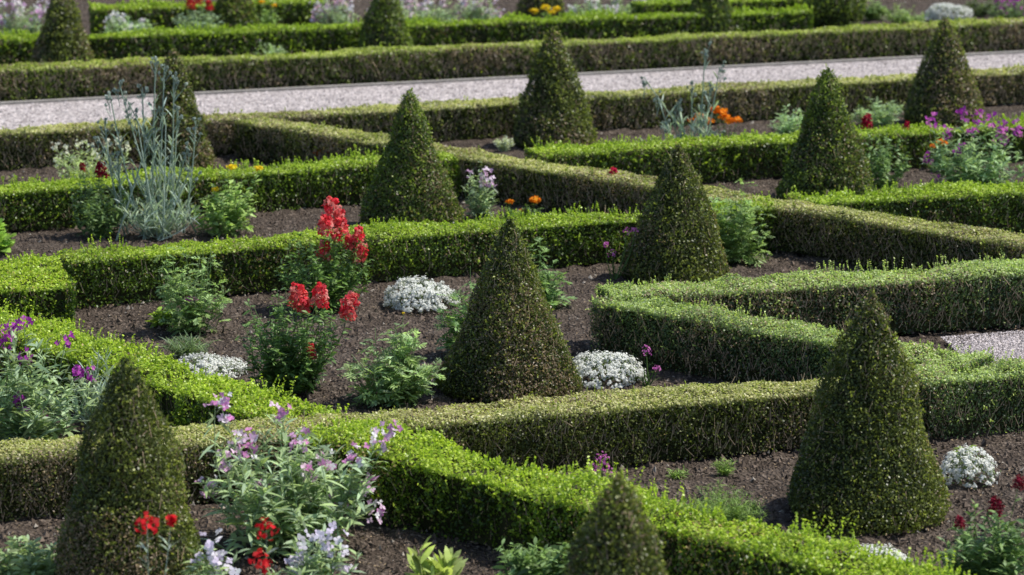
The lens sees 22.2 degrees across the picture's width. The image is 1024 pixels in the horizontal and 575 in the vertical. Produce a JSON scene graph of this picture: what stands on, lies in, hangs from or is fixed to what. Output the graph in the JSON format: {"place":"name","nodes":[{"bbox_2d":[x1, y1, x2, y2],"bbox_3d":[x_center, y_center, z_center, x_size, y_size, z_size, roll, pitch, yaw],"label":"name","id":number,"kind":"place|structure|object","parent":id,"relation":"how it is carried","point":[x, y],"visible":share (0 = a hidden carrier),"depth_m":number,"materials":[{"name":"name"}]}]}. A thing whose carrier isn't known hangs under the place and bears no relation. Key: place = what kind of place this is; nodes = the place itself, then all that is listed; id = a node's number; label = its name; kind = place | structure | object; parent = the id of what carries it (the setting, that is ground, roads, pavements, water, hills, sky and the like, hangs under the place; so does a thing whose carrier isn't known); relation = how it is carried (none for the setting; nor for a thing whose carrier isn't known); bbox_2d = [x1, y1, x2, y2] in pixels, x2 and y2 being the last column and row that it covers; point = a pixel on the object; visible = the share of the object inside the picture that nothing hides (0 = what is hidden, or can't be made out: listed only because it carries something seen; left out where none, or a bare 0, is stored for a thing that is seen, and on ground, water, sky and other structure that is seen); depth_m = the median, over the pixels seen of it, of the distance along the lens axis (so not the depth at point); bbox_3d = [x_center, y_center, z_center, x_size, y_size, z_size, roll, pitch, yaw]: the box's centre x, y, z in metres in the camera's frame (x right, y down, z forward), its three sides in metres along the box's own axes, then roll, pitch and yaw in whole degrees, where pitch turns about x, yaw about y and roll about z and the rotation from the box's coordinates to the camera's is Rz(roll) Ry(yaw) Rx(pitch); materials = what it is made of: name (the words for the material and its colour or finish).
{"place":"outdoors","nodes":[
{"label":"outdoors","id":0,"kind":"place"},
{"bbox_2d":[0,0,1023,574],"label":"soil","id":1,"kind":"structure","parent":0,"point":[236,350],"depth_m":17.68,"materials":[{"name":"brown soil"}]},
{"bbox_2d":[0,218,15,251],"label":"lettuce plant","id":2,"kind":"object","parent":1,"relation":"on","point":[6,240],"visible":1,"depth_m":20.52,"materials":[{"name":"green plant"}]},
{"bbox_2d":[0,0,49,38],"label":"stock plant","id":3,"kind":"object","parent":1,"relation":"on","point":[38,10],"visible":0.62,"depth_m":34.82,"materials":[{"name":"white plant"}]},
{"bbox_2d":[0,534,56,574],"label":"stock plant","id":4,"kind":"object","parent":1,"relation":"on","point":[24,559],"visible":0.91,"depth_m":12.23,"materials":[{"name":"green plant"}]},
{"bbox_2d":[0,250,76,332],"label":"boxwood hedge","id":5,"kind":"object","parent":1,"relation":"on","point":[49,289],"visible":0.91,"depth_m":17.60,"materials":[{"name":"green plant"}]},
{"bbox_2d":[0,315,99,446],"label":"stock plant","id":6,"kind":"object","parent":1,"relation":"on","point":[24,415],"visible":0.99,"depth_m":14.82,"materials":[{"name":"green plant"}]},
{"bbox_2d":[29,0,94,67],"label":"topiary cone","id":7,"kind":"object","parent":1,"relation":"on","point":[64,36],"visible":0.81,"depth_m":31.72,"materials":[{"name":"green plant"}]},
{"bbox_2d":[51,136,130,183],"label":"stock plant","id":8,"kind":"object","parent":1,"relation":"on","point":[70,168],"visible":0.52,"depth_m":23.23,"materials":[{"name":"green plant"}]},
{"bbox_2d":[69,347,115,433],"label":"carnation plant","id":9,"kind":"object","parent":1,"relation":"on","point":[94,395],"visible":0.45,"depth_m":15.09,"materials":[{"name":"green plant"}]},
{"bbox_2d":[69,161,134,238],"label":"snapdragon plant","id":10,"kind":"object","parent":1,"relation":"on","point":[98,226],"visible":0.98,"depth_m":21.11,"materials":[{"name":"green plant"}]},
{"bbox_2d":[103,10,156,34],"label":"curry plant","id":11,"kind":"object","parent":1,"relation":"on","point":[122,23],"visible":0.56,"depth_m":35.37,"materials":[{"name":"green plant"}]},
{"bbox_2d":[52,351,211,574],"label":"topiary cone","id":12,"kind":"object","parent":1,"relation":"on","point":[124,488],"visible":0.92,"depth_m":11.93,"materials":[{"name":"green plant"}]},
{"bbox_2d":[91,56,202,240],"bbox_3d":[-2.929,-1.131,21.058,0.838,1.464,0.552,-4,13,-21],"label":"carnation plant","id":13,"kind":"object","parent":1,"relation":"on","point":[149,189],"visible":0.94,"depth_m":21.08,"materials":[{"name":"green plant"}]},
{"bbox_2d":[113,187,198,240],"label":"carnation plant","id":14,"kind":"object","parent":1,"relation":"on","point":[147,221],"visible":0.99,"depth_m":21.04,"materials":[{"name":"green plant"}]},
{"bbox_2d":[134,511,179,574],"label":"carnation plant","id":15,"kind":"object","parent":1,"relation":"on","point":[172,520],"visible":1,"depth_m":10.85,"materials":[{"name":"red plant"}]},
{"bbox_2d":[146,306,172,327],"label":"lettuce plant","id":16,"kind":"object","parent":1,"relation":"on","point":[158,314],"visible":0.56,"depth_m":17.93,"materials":[{"name":"green plant"}]},
{"bbox_2d":[0,297,349,437],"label":"boxwood hedge","id":17,"kind":"object","parent":1,"relation":"on","point":[182,396],"visible":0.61,"depth_m":15.20,"materials":[{"name":"green plant"}]},
{"bbox_2d":[139,48,215,170],"bbox_3d":[-3.134,-1.662,24.401,0.714,1.156,0.703,0,12,0],"label":"topiary cone","id":18,"kind":"object","parent":1,"relation":"on","point":[205,157],"visible":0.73,"depth_m":24.26,"materials":[{"name":"green plant"}]},
{"bbox_2d":[157,330,216,358],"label":"grass tuft","id":19,"kind":"object","parent":1,"relation":"on","point":[189,346],"visible":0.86,"depth_m":16.96,"materials":[{"name":"green plant"}]},
{"bbox_2d":[153,241,231,336],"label":"dahlia plant","id":20,"kind":"object","parent":1,"relation":"on","point":[189,316],"visible":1,"depth_m":17.63,"materials":[{"name":"green plant"}]},
{"bbox_2d":[172,0,225,30],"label":"snapdragon plant","id":21,"kind":"object","parent":1,"relation":"on","point":[189,5],"visible":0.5,"depth_m":35.69,"materials":[{"name":"green plant"}]},
{"bbox_2d":[88,0,327,33],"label":"boxwood hedge","id":22,"kind":"object","parent":1,"relation":"on","point":[162,12],"visible":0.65,"depth_m":36.14,"materials":[{"name":"green plant"}]},
{"bbox_2d":[176,528,248,574],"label":"stock plant","id":23,"kind":"object","parent":1,"relation":"on","point":[215,562],"visible":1,"depth_m":11.89,"materials":[{"name":"white plant"}]},
{"bbox_2d":[178,351,247,378],"bbox_3d":[-1.923,0.501,16.514,0.467,0.177,0.412,6,13,26],"label":"candytuft mound","id":24,"kind":"object","parent":1,"relation":"on","point":[219,365],"visible":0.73,"depth_m":16.47,"materials":[{"name":"white plant"}]},
{"bbox_2d":[190,164,263,237],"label":"marigold plant","id":25,"kind":"object","parent":1,"relation":"on","point":[230,219],"visible":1,"depth_m":21.20,"materials":[{"name":"green plant"}]},
{"bbox_2d":[0,144,461,233],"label":"boxwood hedge","id":26,"kind":"object","parent":1,"relation":"on","point":[39,205],"visible":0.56,"depth_m":22.18,"materials":[{"name":"green plant"}]},
{"bbox_2d":[211,0,260,29],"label":"topiary cone","id":27,"kind":"object","parent":1,"relation":"on","point":[233,13],"visible":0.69,"depth_m":35.94,"materials":[{"name":"green plant"}]},
{"bbox_2d":[248,548,271,574],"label":"carnation plant","id":28,"kind":"object","parent":1,"relation":"on","point":[260,563],"visible":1,"depth_m":11.01,"materials":[{"name":"red plant"}]},
{"bbox_2d":[250,0,279,24],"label":"marigold plant","id":29,"kind":"object","parent":1,"relation":"on","point":[268,18],"visible":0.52,"depth_m":36.17,"materials":[{"name":"green plant"}]},
{"bbox_2d":[255,517,279,574],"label":"carnation plant","id":30,"kind":"object","parent":1,"relation":"on","point":[262,526],"visible":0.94,"depth_m":11.08,"materials":[{"name":"red plant"}]},
{"bbox_2d":[254,39,287,55],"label":"curry plant","id":31,"kind":"object","parent":1,"relation":"on","point":[270,49],"visible":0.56,"depth_m":32.99,"materials":[{"name":"green plant"}]},
{"bbox_2d":[192,392,402,562],"bbox_3d":[-1.060,0.951,12.920,1.045,0.877,0.784,0,12,0],"label":"stock plant","id":32,"kind":"object","parent":1,"relation":"on","point":[288,513],"visible":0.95,"depth_m":12.87,"materials":[{"name":"green plant"}]},
{"bbox_2d":[235,281,360,396],"bbox_3d":[-1.306,0.335,16.039,0.769,0.775,0.532,0,12,0],"label":"snapdragon plant","id":33,"kind":"object","parent":1,"relation":"on","point":[291,364],"visible":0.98,"depth_m":15.97,"materials":[{"name":"green plant"}]},
{"bbox_2d":[264,521,364,574],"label":"stock plant","id":34,"kind":"object","parent":1,"relation":"on","point":[307,563],"visible":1,"depth_m":12.27,"materials":[{"name":"white plant"}]},
{"bbox_2d":[275,196,374,312],"bbox_3d":[-1.323,-0.226,18.360,0.727,0.836,0.559,0,12,0],"label":"snapdragon plant","id":35,"kind":"object","parent":1,"relation":"on","point":[324,276],"visible":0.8,"depth_m":18.35,"materials":[{"name":"green plant"}]},
{"bbox_2d":[308,0,359,27],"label":"phlox plant","id":36,"kind":"object","parent":1,"relation":"on","point":[338,18],"visible":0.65,"depth_m":35.96,"materials":[{"name":"pink plant"}]},
{"bbox_2d":[354,0,413,50],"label":"topiary cone","id":37,"kind":"object","parent":1,"relation":"on","point":[386,22],"visible":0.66,"depth_m":32.93,"materials":[{"name":"green plant"}]},
{"bbox_2d":[336,312,445,411],"bbox_3d":[-0.724,0.463,15.800,0.673,0.654,0.604,0,12,0],"label":"dahlia plant","id":38,"kind":"object","parent":1,"relation":"on","point":[398,384],"visible":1,"depth_m":15.75,"materials":[{"name":"green plant"}]},
{"bbox_2d":[366,0,428,20],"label":"phlox plant","id":39,"kind":"object","parent":1,"relation":"on","point":[407,13],"visible":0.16,"depth_m":36.31,"materials":[{"name":"pink plant"}]},
{"bbox_2d":[0,3,813,67],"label":"boxwood hedge","id":40,"kind":"object","parent":1,"relation":"on","point":[217,42],"visible":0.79,"depth_m":33.78,"materials":[{"name":"green plant"}]},
{"bbox_2d":[358,88,465,230],"bbox_3d":[-0.846,-1.074,21.563,0.874,1.170,0.785,9,15,36],"label":"topiary cone","id":41,"kind":"object","parent":1,"relation":"on","point":[410,180],"visible":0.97,"depth_m":21.40,"materials":[{"name":"green plant"}]},
{"bbox_2d":[56,190,786,308],"bbox_3d":[-0.535,-0.340,19.691,5.843,0.485,0.559,-5,13,-22],"label":"boxwood hedge","id":42,"kind":"object","parent":1,"relation":"on","point":[130,274],"visible":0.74,"depth_m":19.36,"materials":[{"name":"green plant"}]},
{"bbox_2d":[382,275,460,314],"bbox_3d":[-0.643,0.043,18.541,0.565,0.246,0.519,0,12,0],"label":"candytuft mound","id":43,"kind":"object","parent":1,"relation":"on","point":[422,288],"visible":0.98,"depth_m":18.44,"materials":[{"name":"white plant"}]},
{"bbox_2d":[402,0,468,23],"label":"phlox plant","id":44,"kind":"object","parent":1,"relation":"on","point":[438,14],"visible":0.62,"depth_m":36.65,"materials":[{"name":"pink plant"}]},
{"bbox_2d":[405,536,467,574],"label":"plant","id":45,"kind":"object","parent":1,"relation":"on","point":[448,562],"visible":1,"depth_m":12.18,"materials":[{"name":"green plant"}]},
{"bbox_2d":[434,269,479,357],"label":"dahlia plant","id":46,"kind":"object","parent":1,"relation":"on","point":[455,322],"visible":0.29,"depth_m":16.98,"materials":[{"name":"green plant"}]},
{"bbox_2d":[0,368,947,522],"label":"boxwood hedge","id":47,"kind":"object","parent":1,"relation":"on","point":[39,479],"visible":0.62,"depth_m":14.33,"materials":[{"name":"green plant"}]},
{"bbox_2d":[462,161,498,218],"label":"stock plant","id":48,"kind":"object","parent":1,"relation":"on","point":[484,206],"visible":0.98,"depth_m":21.92,"materials":[{"name":"green plant"}]},
{"bbox_2d":[457,0,504,20],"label":"phlox plant","id":49,"kind":"object","parent":1,"relation":"on","point":[476,12],"visible":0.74,"depth_m":37.00,"materials":[{"name":"pink plant"}]},
{"bbox_2d":[493,135,513,151],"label":"curry plant","id":50,"kind":"object","parent":1,"relation":"on","point":[504,146],"visible":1,"depth_m":25.59,"materials":[{"name":"green plant"}]},
{"bbox_2d":[433,216,583,405],"bbox_3d":[-0.017,0.109,16.110,0.939,1.121,0.984,0,12,0],"label":"topiary cone","id":51,"kind":"object","parent":1,"relation":"on","point":[508,343],"visible":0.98,"depth_m":15.89,"materials":[{"name":"green plant"}]},
{"bbox_2d":[0,16,1023,101],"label":"boxwood hedge","id":52,"kind":"object","parent":1,"relation":"on","point":[91,78],"visible":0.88,"depth_m":31.24,"materials":[{"name":"green plant"}]},
{"bbox_2d":[0,62,1023,170],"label":"boxwood hedge","id":53,"kind":"object","parent":1,"relation":"on","point":[27,146],"visible":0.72,"depth_m":26.54,"materials":[{"name":"green plant"}]},
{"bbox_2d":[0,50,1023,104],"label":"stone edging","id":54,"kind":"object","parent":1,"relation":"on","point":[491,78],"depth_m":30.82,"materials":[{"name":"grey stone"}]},
{"bbox_2d":[504,195,544,217],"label":"marigold plant","id":55,"kind":"object","parent":1,"relation":"on","point":[534,199],"visible":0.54,"depth_m":21.90,"materials":[{"name":"green plant"}]},
{"bbox_2d":[491,536,584,574],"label":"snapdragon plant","id":56,"kind":"object","parent":1,"relation":"on","point":[525,562],"visible":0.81,"depth_m":12.20,"materials":[{"name":"green plant"}]},
{"bbox_2d":[515,0,564,17],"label":"plant","id":57,"kind":"object","parent":1,"relation":"on","point":[524,6],"visible":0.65,"depth_m":37.67,"materials":[{"name":"green plant"}]},
{"bbox_2d":[528,4,560,17],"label":"marigold plant","id":58,"kind":"object","parent":1,"relation":"on","point":[554,8],"visible":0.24,"depth_m":36.96,"materials":[{"name":"yellow plant"}]},
{"bbox_2d":[524,237,576,308],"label":"dahlia plant","id":59,"kind":"object","parent":1,"relation":"on","point":[545,277],"visible":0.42,"depth_m":18.48,"materials":[{"name":"green plant"}]},
{"bbox_2d":[513,26,597,147],"bbox_3d":[0.428,-1.996,25.927,0.865,1.210,0.929,0,12,0],"label":"topiary cone","id":60,"kind":"object","parent":1,"relation":"on","point":[554,109],"visible":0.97,"depth_m":25.74,"materials":[{"name":"green plant"}]},
{"bbox_2d":[565,0,619,15],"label":"phlox plant","id":61,"kind":"object","parent":1,"relation":"on","point":[596,6],"visible":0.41,"depth_m":37.36,"materials":[{"name":"pink plant"}]},
{"bbox_2d":[592,451,612,486],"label":"chive plant","id":62,"kind":"object","parent":1,"relation":"on","point":[603,462],"visible":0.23,"depth_m":13.82,"materials":[{"name":"purple plant"}]},
{"bbox_2d":[572,350,646,389],"bbox_3d":[0.605,0.505,16.358,0.519,0.241,0.510,0,12,0],"label":"candytuft mound","id":63,"kind":"object","parent":1,"relation":"on","point":[608,365],"visible":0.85,"depth_m":16.24,"materials":[{"name":"white plant"}]},
{"bbox_2d":[560,467,671,574],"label":"topiary cone","id":64,"kind":"object","parent":1,"relation":"on","point":[617,546],"visible":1,"depth_m":10.42,"materials":[{"name":"green plant"}]},
{"bbox_2d":[603,227,638,279],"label":"chive plant","id":65,"kind":"object","parent":1,"relation":"on","point":[618,275],"visible":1,"depth_m":19.44,"materials":[{"name":"green plant"}]},
{"bbox_2d":[610,0,642,14],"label":"phlox plant","id":66,"kind":"object","parent":1,"relation":"on","point":[615,2],"visible":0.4,"depth_m":37.59,"materials":[{"name":"green plant"}]},
{"bbox_2d":[232,115,1023,271],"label":"boxwood hedge","id":67,"kind":"object","parent":1,"relation":"on","point":[809,228],"visible":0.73,"depth_m":21.66,"materials":[{"name":"green plant"}]},
{"bbox_2d":[295,414,976,574],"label":"boxwood hedge","id":68,"kind":"object","parent":1,"relation":"on","point":[460,493],"visible":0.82,"depth_m":12.73,"materials":[{"name":"green plant"}]},
{"bbox_2d":[637,345,660,385],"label":"chive plant","id":69,"kind":"object","parent":1,"relation":"on","point":[648,377],"visible":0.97,"depth_m":16.21,"materials":[{"name":"purple plant"}]},
{"bbox_2d":[618,143,730,283],"bbox_3d":[1.224,-0.573,19.493,0.861,1.032,0.846,0,12,0],"label":"topiary cone","id":70,"kind":"object","parent":1,"relation":"on","point":[678,240],"visible":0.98,"depth_m":19.32,"materials":[{"name":"green plant"}]},
{"bbox_2d":[640,41,726,138],"bbox_3d":[1.608,-1.685,24.326,0.726,1.222,0.503,8,14,32],"label":"plant","id":71,"kind":"object","parent":1,"relation":"on","point":[701,118],"visible":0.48,"depth_m":24.32,"materials":[{"name":"green plant"}]},
{"bbox_2d":[687,0,741,32],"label":"topiary cone","id":72,"kind":"object","parent":1,"relation":"on","point":[713,8],"visible":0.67,"depth_m":35.08,"materials":[{"name":"green plant"}]},
{"bbox_2d":[688,106,742,136],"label":"marigold plant","id":73,"kind":"object","parent":1,"relation":"on","point":[722,112],"visible":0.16,"depth_m":25.29,"materials":[{"name":"orange plant"}]},
{"bbox_2d":[630,0,806,14],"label":"boxwood hedge","id":74,"kind":"object","parent":1,"relation":"on","point":[663,6],"visible":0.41,"depth_m":36.73,"materials":[{"name":"green plant"}]},
{"bbox_2d":[682,478,768,528],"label":"fennel plant","id":75,"kind":"object","parent":1,"relation":"on","point":[731,513],"visible":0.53,"depth_m":13.29,"materials":[{"name":"green plant"}]},
{"bbox_2d":[706,178,775,266],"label":"dahlia plant","id":76,"kind":"object","parent":1,"relation":"on","point":[741,250],"visible":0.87,"depth_m":20.03,"materials":[{"name":"green plant"}]},
{"bbox_2d":[524,111,1023,182],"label":"boxwood hedge","id":77,"kind":"object","parent":1,"relation":"on","point":[716,158],"visible":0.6,"depth_m":23.94,"materials":[{"name":"green plant"}]},
{"bbox_2d":[768,104,803,133],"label":"curry plant","id":78,"kind":"object","parent":1,"relation":"on","point":[789,127],"visible":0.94,"depth_m":26.68,"materials":[{"name":"green plant"}]},
{"bbox_2d":[585,290,997,388],"bbox_3d":[1.679,0.368,16.204,2.903,0.509,0.512,10,15,39],"label":"boxwood hedge","id":79,"kind":"object","parent":1,"relation":"on","point":[718,342],"visible":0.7,"depth_m":16.35,"materials":[{"name":"green plant"}]},
{"bbox_2d":[592,250,1023,341],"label":"boxwood hedge","id":80,"kind":"object","parent":1,"relation":"on","point":[955,297],"visible":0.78,"depth_m":17.64,"materials":[{"name":"green plant"}]},
{"bbox_2d":[772,63,874,199],"bbox_3d":[2.740,-1.365,22.886,0.922,1.206,0.893,0,12,0],"label":"topiary cone","id":81,"kind":"object","parent":1,"relation":"on","point":[825,154],"visible":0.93,"depth_m":22.69,"materials":[{"name":"green plant"}]},
{"bbox_2d":[801,0,867,27],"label":"topiary ball","id":82,"kind":"object","parent":1,"relation":"on","point":[836,13],"visible":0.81,"depth_m":36.35,"materials":[{"name":"green plant"}]},
{"bbox_2d":[785,288,952,536],"bbox_3d":[1.860,0.589,13.463,0.892,1.204,0.907,0,12,0],"label":"topiary cone","id":83,"kind":"object","parent":1,"relation":"on","point":[872,456],"visible":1,"depth_m":13.27,"materials":[{"name":"green plant"}]},
{"bbox_2d":[840,543,910,561],"bbox_3d":[1.757,1.313,12.726,0.397,0.131,0.305,0,12,0],"label":"candytuft mound","id":84,"kind":"object","parent":1,"relation":"on","point":[903,558],"visible":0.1,"depth_m":12.71,"materials":[{"name":"white plant"}]},
{"bbox_2d":[863,0,891,19],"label":"curry plant","id":85,"kind":"object","parent":1,"relation":"on","point":[878,12],"visible":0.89,"depth_m":37.85,"materials":[{"name":"green plant"}]},
{"bbox_2d":[851,96,906,127],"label":"curry plant","id":86,"kind":"object","parent":1,"relation":"on","point":[885,118],"visible":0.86,"depth_m":27.27,"materials":[{"name":"green plant"}]},
{"bbox_2d":[860,113,912,191],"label":"snapdragon plant","id":87,"kind":"object","parent":1,"relation":"on","point":[883,170],"visible":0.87,"depth_m":23.26,"materials":[{"name":"green plant"}]},
{"bbox_2d":[784,178,1023,233],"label":"boxwood hedge","id":88,"kind":"object","parent":1,"relation":"on","point":[997,206],"visible":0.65,"depth_m":21.17,"materials":[{"name":"green plant"}]},
{"bbox_2d":[882,3,928,26],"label":"curry plant","id":89,"kind":"object","parent":1,"relation":"on","point":[906,17],"visible":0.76,"depth_m":36.81,"materials":[{"name":"green plant"}]},
{"bbox_2d":[901,16,984,126],"bbox_3d":[4.554,-2.299,27.541,0.889,1.139,0.859,0,12,0],"label":"topiary cone","id":90,"kind":"object","parent":1,"relation":"on","point":[940,87],"visible":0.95,"depth_m":27.38,"materials":[{"name":"green plant"}]},
{"bbox_2d":[924,2,972,21],"bbox_3d":[6.326,-3.992,37.901,0.731,0.303,0.617,6,13,28],"label":"candytuft mound","id":91,"kind":"object","parent":1,"relation":"on","point":[935,13],"visible":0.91,"depth_m":37.74,"materials":[{"name":"white plant"}]},
{"bbox_2d":[903,350,1023,439],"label":"boxwood hedge","id":92,"kind":"object","parent":1,"relation":"on","point":[989,400],"visible":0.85,"depth_m":15.07,"materials":[{"name":"green plant"}]},
{"bbox_2d":[939,443,1000,489],"bbox_3d":[2.460,0.955,14.126,0.378,0.248,0.322,-8,14,-32],"label":"candytuft mound","id":93,"kind":"object","parent":1,"relation":"on","point":[954,458],"visible":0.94,"depth_m":14.04,"materials":[{"name":"white plant"}]},
{"bbox_2d":[920,105,1023,191],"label":"stock plant","id":94,"kind":"object","parent":1,"relation":"on","point":[970,172],"visible":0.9,"depth_m":23.20,"materials":[{"name":"green plant"}]},
{"bbox_2d":[932,474,1023,574],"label":"snapdragon plant","id":95,"kind":"object","parent":1,"relation":"on","point":[1000,558],"visible":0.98,"depth_m":12.26,"materials":[{"name":"green plant"}]},
{"bbox_2d":[964,0,996,16],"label":"curry plant","id":96,"kind":"object","parent":1,"relation":"on","point":[982,11],"visible":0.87,"depth_m":38.40,"materials":[{"name":"green plant"}]},
{"bbox_2d":[986,0,1023,18],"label":"flowering plant","id":97,"kind":"object","parent":1,"relation":"on","point":[1011,13],"visible":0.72,"depth_m":37.51,"materials":[{"name":"green plant"}]},
{"bbox_2d":[0,53,1023,360],"bbox_3d":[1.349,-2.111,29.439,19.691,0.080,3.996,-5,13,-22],"label":"gravel path","id":98,"kind":"structure","parent":0,"point":[303,101],"depth_m":29.79,"materials":[{"name":"grey gravel"}]},
{"bbox_2d":[711,458,736,476],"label":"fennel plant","id":99,"kind":"object","parent":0,"point":[718,467],"visible":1,"depth_m":14.23,"materials":[{"name":"green plant"}]},
{"bbox_2d":[963,334,1023,362],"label":"gravel path","id":100,"kind":"structure","parent":0,"point":[1020,341],"depth_m":17.27,"materials":[{"name":"grey gravel"}]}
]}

